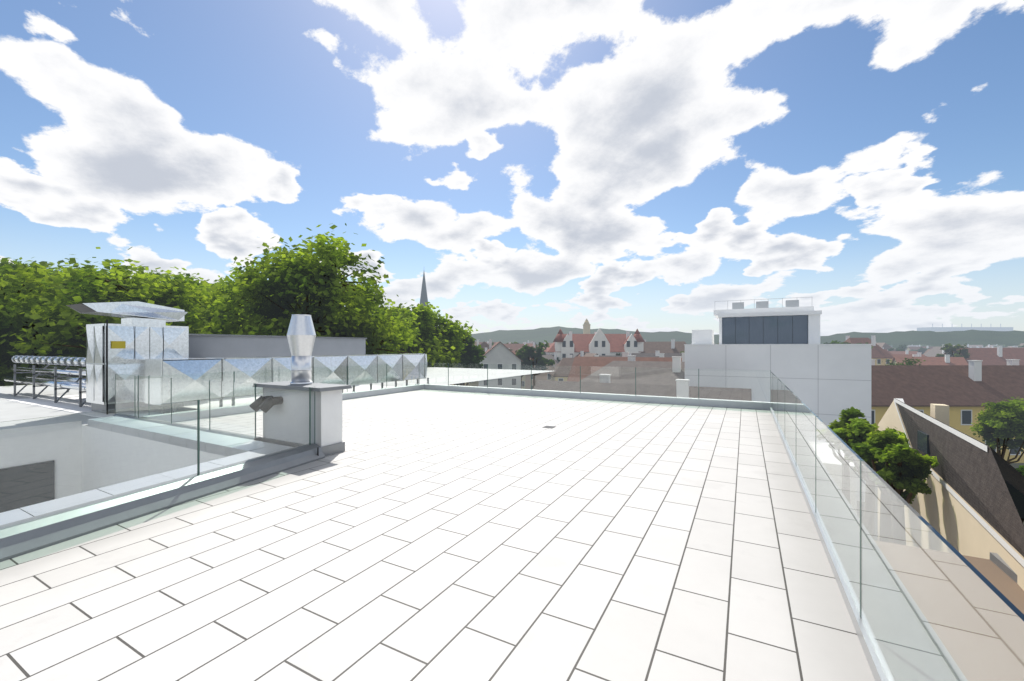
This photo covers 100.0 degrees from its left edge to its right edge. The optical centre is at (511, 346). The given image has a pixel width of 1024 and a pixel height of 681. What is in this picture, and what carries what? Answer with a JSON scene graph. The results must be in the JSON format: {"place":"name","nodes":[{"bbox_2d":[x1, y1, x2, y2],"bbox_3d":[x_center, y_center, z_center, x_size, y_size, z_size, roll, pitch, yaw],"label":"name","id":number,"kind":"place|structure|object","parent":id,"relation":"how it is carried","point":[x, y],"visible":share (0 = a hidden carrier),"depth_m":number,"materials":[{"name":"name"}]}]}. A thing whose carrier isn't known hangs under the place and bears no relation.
{"place":"outdoors","nodes":[
{"label":"outdoors","id":0,"kind":"place"},
{"bbox_2d":[115,374,253,408],"bbox_3d":[-7.096,1.145,9.041,5.686,0.970,0.017,0,0,29],"label":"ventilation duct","id":1,"kind":"object","parent":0,"point":[152,390],"visible":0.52,"depth_m":9.18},
{"bbox_2d":[0,0,1023,335],"label":"sky","id":2,"kind":"structure","parent":0,"point":[628,165],"materials":[{"name":"blue"}]},
{"bbox_2d":[523,342,535,347],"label":"town house","id":3,"kind":"structure","parent":0,"point":[533,345],"depth_m":216.92,"materials":[{"name":"grey"}]},
{"bbox_2d":[556,355,598,365],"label":"town house","id":4,"kind":"structure","parent":0,"point":[566,361],"depth_m":102.65,"materials":[{"name":"brown"}]},
{"bbox_2d":[553,328,644,360],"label":"house gables","id":5,"kind":"structure","parent":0,"point":[599,343],"depth_m":127.00,"materials":[{"name":"white paint"}]},
{"bbox_2d":[599,353,681,357],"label":"town house","id":6,"kind":"structure","parent":0,"point":[661,354],"depth_m":100.98,"materials":[{"name":"red"}]},
{"bbox_2d":[621,351,681,355],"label":"town house","id":7,"kind":"structure","parent":0,"point":[656,353],"depth_m":112.26,"materials":[{"name":"red"}]},
{"bbox_2d":[471,326,1023,347],"bbox_3d":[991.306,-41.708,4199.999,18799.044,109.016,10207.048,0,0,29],"label":"hills","id":8,"kind":"structure","parent":0,"point":[984,338],"depth_m":1084.91,"materials":[{"name":"green plant"}]},
{"bbox_2d":[917,324,1012,331],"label":"hill stadium","id":9,"kind":"object","parent":8,"relation":"on","point":[945,329],"visible":0.96,"depth_m":1750.00,"materials":[{"name":"grey"}]},
{"bbox_2d":[846,335,893,364],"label":"town house","id":10,"kind":"structure","parent":0,"point":[879,354],"depth_m":134.44,"materials":[{"name":"brown"}]},
{"bbox_2d":[876,343,895,350],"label":"town house","id":11,"kind":"structure","parent":0,"point":[885,346],"depth_m":231.74,"materials":[{"name":"grey"}]},
{"bbox_2d":[889,350,917,353],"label":"town house","id":12,"kind":"structure","parent":0,"point":[904,352],"depth_m":202.58,"materials":[{"name":"red"}]},
{"bbox_2d":[891,352,926,359],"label":"town house","id":13,"kind":"structure","parent":0,"point":[908,355],"depth_m":147.05,"materials":[{"name":"red"}]},
{"bbox_2d":[891,354,967,364],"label":"town house","id":14,"kind":"structure","parent":0,"point":[947,360],"depth_m":121.57,"materials":[{"name":"red"}]},
{"bbox_2d":[871,359,1023,462],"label":"house","id":15,"kind":"structure","parent":0,"point":[963,392],"depth_m":49.04,"materials":[{"name":"brown tile"}]},
{"bbox_2d":[953,344,983,347],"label":"town house","id":16,"kind":"structure","parent":0,"point":[968,345],"depth_m":396.63,"materials":[{"name":"grey"}]},
{"bbox_2d":[962,552,1023,613],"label":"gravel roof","id":17,"kind":"structure","parent":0,"point":[997,572],"depth_m":9.48,"materials":[{"name":"gravel"}]},
{"bbox_2d":[1010,463,1023,524],"bbox_3d":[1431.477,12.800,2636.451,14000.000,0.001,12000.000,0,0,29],"label":"ground sheet","id":18,"kind":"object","parent":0,"point":[1015,465],"depth_m":46.62,"materials":[{"name":"grey"}]},
{"bbox_2d":[0,337,42,376],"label":"tree","id":19,"kind":"object","parent":18,"relation":"on","point":[2,353],"visible":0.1,"depth_m":25.14,"materials":[{"name":"green plant"}]},
{"bbox_2d":[0,263,92,385],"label":"tree","id":20,"kind":"object","parent":18,"relation":"on","point":[6,321],"depth_m":24.85,"materials":[{"name":"green plant"}]},
{"bbox_2d":[0,257,111,373],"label":"tree","id":21,"kind":"object","parent":18,"relation":"on","point":[41,263],"visible":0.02,"depth_m":38.88,"materials":[{"name":"green plant"}]},
{"bbox_2d":[0,247,240,377],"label":"tree","id":22,"kind":"object","parent":18,"relation":"on","point":[156,292],"depth_m":25.76,"materials":[{"name":"green plant"}]},
{"bbox_2d":[118,270,184,283],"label":"tree","id":23,"kind":"object","parent":18,"relation":"on","point":[158,273],"depth_m":49.41,"materials":[{"name":"green plant"}]},
{"bbox_2d":[8,387,390,412],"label":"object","id":24,"kind":"structure","parent":18,"relation":"on","point":[68,403],"depth_m":13.63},
{"bbox_2d":[0,384,414,421],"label":"flat roof","id":25,"kind":"structure","parent":24,"relation":"on","point":[11,411],"depth_m":13.50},
{"bbox_2d":[4,355,85,406],"bbox_3d":[-16.089,1.091,15.364,10.540,1.467,1.450,0,0,29],"label":"pipe rack","id":26,"kind":"object","parent":25,"relation":"on","point":[68,382],"visible":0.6,"depth_m":15.08,"materials":[{"name":"metal"}]},
{"bbox_2d":[66,301,216,410],"bbox_3d":[-10.124,0.260,11.920,3.230,3.080,2.410,0,0,29],"label":"air handling unit","id":27,"kind":"object","parent":25,"relation":"on","point":[139,329],"visible":0.71,"depth_m":11.86,"materials":[{"name":"metal"}]},
{"bbox_2d":[106,320,163,409],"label":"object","id":28,"kind":"object","parent":27,"relation":"attached to","point":[118,344],"visible":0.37,"depth_m":11.42,"materials":[{"name":"yellow plastic"}]},
{"bbox_2d":[189,334,366,357],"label":"bulkhead wall","id":29,"kind":"structure","parent":25,"relation":"on","point":[213,346],"depth_m":16.63,"materials":[{"name":"metal"}]},
{"bbox_2d":[145,353,426,391],"bbox_3d":[-6.669,1.055,15.623,0.910,1.490,10.525,0,0,29],"label":"long duct","id":30,"kind":"object","parent":25,"relation":"on","point":[185,366],"visible":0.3,"depth_m":12.96,"materials":[{"name":"metal"}]},
{"bbox_2d":[0,389,874,680],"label":"terrace floor","id":31,"kind":"structure","parent":24,"relation":"on","point":[432,535],"depth_m":3.50,"materials":[{"name":"tile"}]},
{"bbox_2d":[0,444,324,561],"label":"kerb","id":32,"kind":"structure","parent":31,"relation":"on","point":[31,536],"depth_m":4.56,"materials":[{"name":"concrete"}]},
{"bbox_2d":[0,387,314,528],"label":"glass","id":33,"kind":"object","parent":32,"relation":"on","point":[50,465],"visible":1,"depth_m":4.66,"materials":[{"name":"clear glass"}]},
{"bbox_2d":[198,387,310,474],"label":"glass edges","id":34,"kind":"object","parent":33,"relation":"attached to","point":[199,431],"visible":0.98,"depth_m":5.33,"materials":[{"name":"teal"}]},
{"bbox_2d":[256,314,351,455],"bbox_3d":[-3.772,0.620,7.482,1.810,2.360,0.868,0,0,29],"label":"chimney box","id":35,"kind":"object","parent":31,"relation":"on","point":[301,335],"visible":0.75,"depth_m":7.36,"materials":[{"name":"metal"}]},
{"bbox_2d":[342,384,423,399],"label":"kerb","id":36,"kind":"structure","parent":31,"relation":"on","point":[360,394],"depth_m":16.02,"materials":[{"name":"white concrete"}]},
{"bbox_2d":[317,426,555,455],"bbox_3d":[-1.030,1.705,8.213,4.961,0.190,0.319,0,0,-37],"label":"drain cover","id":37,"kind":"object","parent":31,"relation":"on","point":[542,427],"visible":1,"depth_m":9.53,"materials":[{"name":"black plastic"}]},
{"bbox_2d":[415,384,770,409],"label":"kerb","id":38,"kind":"structure","parent":24,"relation":"on","point":[702,402],"depth_m":14.32,"materials":[{"name":"white concrete"}]},
{"bbox_2d":[135,362,418,406],"bbox_3d":[-6.319,1.140,14.139,0.017,0.920,9.766,0,0,29],"label":"glass","id":39,"kind":"object","parent":38,"relation":"on","point":[366,377],"visible":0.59,"depth_m":14.95,"materials":[{"name":"clear glass"}]},
{"bbox_2d":[134,366,347,406],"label":"glass edges","id":40,"kind":"object","parent":39,"relation":"attached to","point":[234,381],"visible":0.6,"depth_m":11.76,"materials":[{"name":"teal"}]},
{"bbox_2d":[419,362,770,402],"bbox_3d":[1.704,1.140,15.347,12.936,0.920,0.017,0,0,29],"label":"glass","id":41,"kind":"object","parent":38,"relation":"on","point":[737,385],"visible":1,"depth_m":14.41,"materials":[{"name":"clear glass"}]},
{"bbox_2d":[487,364,698,398],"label":"glass edges","id":42,"kind":"object","parent":41,"relation":"attached to","point":[580,379],"visible":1,"depth_m":14.96,"materials":[{"name":"grey"}]},
{"bbox_2d":[770,407,886,680],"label":"base channel","id":43,"kind":"object","parent":24,"relation":"on","point":[871,656],"visible":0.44,"depth_m":3.11,"materials":[{"name":"silver metal"}]},
{"bbox_2d":[771,372,1023,680],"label":"glass","id":44,"kind":"object","parent":43,"relation":"on","point":[936,605],"visible":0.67,"depth_m":2.03,"materials":[{"name":"clear glass"}]},
{"bbox_2d":[815,416,863,617],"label":"glass edges","id":45,"kind":"object","parent":44,"relation":"attached to","point":[860,509],"visible":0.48,"depth_m":2.71,"materials":[{"name":"teal"}]},
{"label":"well kerb","id":46,"kind":"structure","parent":24,"relation":"on","visible":0},
{"bbox_2d":[209,380,255,398],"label":"glass edges","id":47,"kind":"object","parent":46,"relation":"on","point":[254,388],"visible":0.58,"depth_m":7.69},
{"bbox_2d":[182,273,265,325],"bbox_3d":[-27.310,2.961,40.798,13.737,19.740,13.862,0,0,29],"label":"tree","id":48,"kind":"object","parent":18,"relation":"on","point":[209,285],"depth_m":38.79,"materials":[{"name":"green plant"}]},
{"bbox_2d":[189,223,441,362],"bbox_3d":[-15.049,2.078,31.676,15.231,21.490,15.460,0,0,29],"label":"tree","id":49,"kind":"object","parent":18,"relation":"on","point":[292,269],"depth_m":28.85,"materials":[{"name":"green plant"}]},
{"bbox_2d":[420,273,427,305],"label":"church spire","id":50,"kind":"structure","parent":18,"relation":"on","point":[423,298],"depth_m":298.47,"materials":[{"name":"metal"}]},
{"bbox_2d":[370,299,477,362],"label":"tree","id":51,"kind":"object","parent":18,"relation":"on","point":[435,334],"depth_m":41.77,"materials":[{"name":"green plant"}]},
{"bbox_2d":[452,333,485,363],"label":"tree","id":52,"kind":"object","parent":18,"relation":"on","point":[473,354],"depth_m":59.22,"materials":[{"name":"green plant"}]},
{"bbox_2d":[477,339,488,351],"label":"town house","id":53,"kind":"structure","parent":18,"relation":"on","point":[484,344],"depth_m":128.09,"materials":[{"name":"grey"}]},
{"bbox_2d":[479,339,522,364],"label":"town house","id":54,"kind":"structure","parent":18,"relation":"on","point":[499,353],"depth_m":95.39,"materials":[{"name":"grey paint"}]},
{"bbox_2d":[504,342,529,349],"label":"roof","id":55,"kind":"structure","parent":18,"relation":"on","point":[514,346],"depth_m":178.15,"materials":[{"name":"brown"}]},
{"bbox_2d":[515,340,554,364],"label":"tree","id":56,"kind":"object","parent":18,"relation":"on","point":[524,352],"depth_m":99.90,"materials":[{"name":"green plant"}]},
{"bbox_2d":[542,352,558,365],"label":"town house","id":57,"kind":"structure","parent":18,"relation":"on","point":[552,357],"depth_m":122.48,"materials":[{"name":"brown"}]},
{"bbox_2d":[544,331,629,356],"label":"roof","id":58,"kind":"structure","parent":18,"relation":"on","point":[582,341],"depth_m":131.45,"materials":[{"name":"red tile"}]},
{"bbox_2d":[583,319,590,333],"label":"ochre tower","id":59,"kind":"structure","parent":18,"relation":"on","point":[586,327],"depth_m":417.00,"materials":[{"name":"brown paint"}]},
{"bbox_2d":[580,351,597,356],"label":"town house","id":60,"kind":"structure","parent":18,"relation":"on","point":[582,354],"depth_m":123.75,"materials":[{"name":"grey paint"}]},
{"bbox_2d":[572,352,684,366],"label":"house","id":61,"kind":"structure","parent":18,"relation":"on","point":[592,361],"depth_m":61.78,"materials":[{"name":"brown"}]},
{"bbox_2d":[604,355,684,367],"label":"roof","id":62,"kind":"structure","parent":18,"relation":"on","point":[676,362],"depth_m":54.69,"materials":[{"name":"beige"}]},
{"bbox_2d":[641,339,685,352],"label":"town house","id":63,"kind":"structure","parent":18,"relation":"on","point":[673,346],"depth_m":125.77,"materials":[{"name":"brown"}]},
{"bbox_2d":[684,297,871,425],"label":"white block","id":64,"kind":"structure","parent":18,"relation":"on","point":[826,384],"depth_m":38.77,"materials":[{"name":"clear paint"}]},
{"bbox_2d":[829,340,872,348],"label":"town tree","id":65,"kind":"object","parent":18,"relation":"on","point":[836,342],"visible":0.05,"depth_m":121.54,"materials":[{"name":"green plant"}]},
{"bbox_2d":[828,407,878,442],"bbox_3d":[17.970,7.991,23.109,2.708,9.640,2.445,0,0,29],"label":"tree","id":66,"kind":"object","parent":18,"relation":"on","point":[847,414],"depth_m":22.74,"materials":[{"name":"green plant"}]},
{"bbox_2d":[833,417,906,465],"bbox_3d":[16.540,8.051,19.924,2.925,9.534,2.301,0,0,29],"label":"tree","id":67,"kind":"object","parent":18,"relation":"on","point":[861,427],"depth_m":19.80,"materials":[{"name":"green plant"}]},
{"bbox_2d":[851,428,909,487],"bbox_3d":[14.817,7.987,16.944,2.520,9.641,2.225,0,0,29],"label":"tree","id":68,"kind":"object","parent":18,"relation":"on","point":[879,439],"depth_m":16.74,"materials":[{"name":"green plant"}]},
{"bbox_2d":[887,348,904,350],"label":"building","id":69,"kind":"structure","parent":18,"relation":"on","point":[891,349],"depth_m":211.35,"materials":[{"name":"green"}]},
{"bbox_2d":[895,344,906,350],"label":"building","id":70,"kind":"structure","parent":18,"relation":"on","point":[904,346],"depth_m":250.97,"materials":[{"name":"grey"}]},
{"bbox_2d":[878,357,925,364],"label":"tree","id":71,"kind":"object","parent":18,"relation":"on","point":[908,361],"depth_m":75.69,"materials":[{"name":"green plant"}]},
{"bbox_2d":[870,443,938,503],"bbox_3d":[13.431,8.046,14.786,1.928,9.526,1.678,0,0,29],"label":"tree","id":72,"kind":"object","parent":18,"relation":"on","point":[915,462],"depth_m":14.58,"materials":[{"name":"green plant"}]},
{"bbox_2d":[906,346,932,350],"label":"town house","id":73,"kind":"structure","parent":18,"relation":"on","point":[913,348],"depth_m":311.48,"materials":[{"name":"grey"}]},
{"bbox_2d":[916,347,929,353],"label":"building","id":74,"kind":"structure","parent":18,"relation":"on","point":[922,350],"depth_m":262.57,"materials":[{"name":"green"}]},
{"bbox_2d":[924,345,967,356],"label":"town house","id":75,"kind":"structure","parent":18,"relation":"on","point":[933,351],"depth_m":164.75,"materials":[{"name":"grey"}]},
{"bbox_2d":[878,398,1023,589],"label":"house","id":76,"kind":"structure","parent":18,"relation":"on","point":[966,507],"depth_m":12.47,"materials":[{"name":"plaster"}]},
{"bbox_2d":[935,343,969,359],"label":"town tree","id":77,"kind":"object","parent":18,"relation":"on","point":[947,348],"depth_m":129.35,"materials":[{"name":"green plant"}]},
{"bbox_2d":[944,346,1023,364],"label":"town house","id":78,"kind":"structure","parent":18,"relation":"on","point":[999,355],"depth_m":128.14,"materials":[{"name":"red"}]},
{"bbox_2d":[968,397,1023,463],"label":"tree","id":79,"kind":"object","parent":18,"relation":"on","point":[996,420],"depth_m":37.53,"materials":[{"name":"green plant"}]},
{"bbox_2d":[1004,465,1023,523],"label":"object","id":80,"kind":"object","parent":18,"relation":"on","point":[1017,496],"depth_m":13.75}
]}

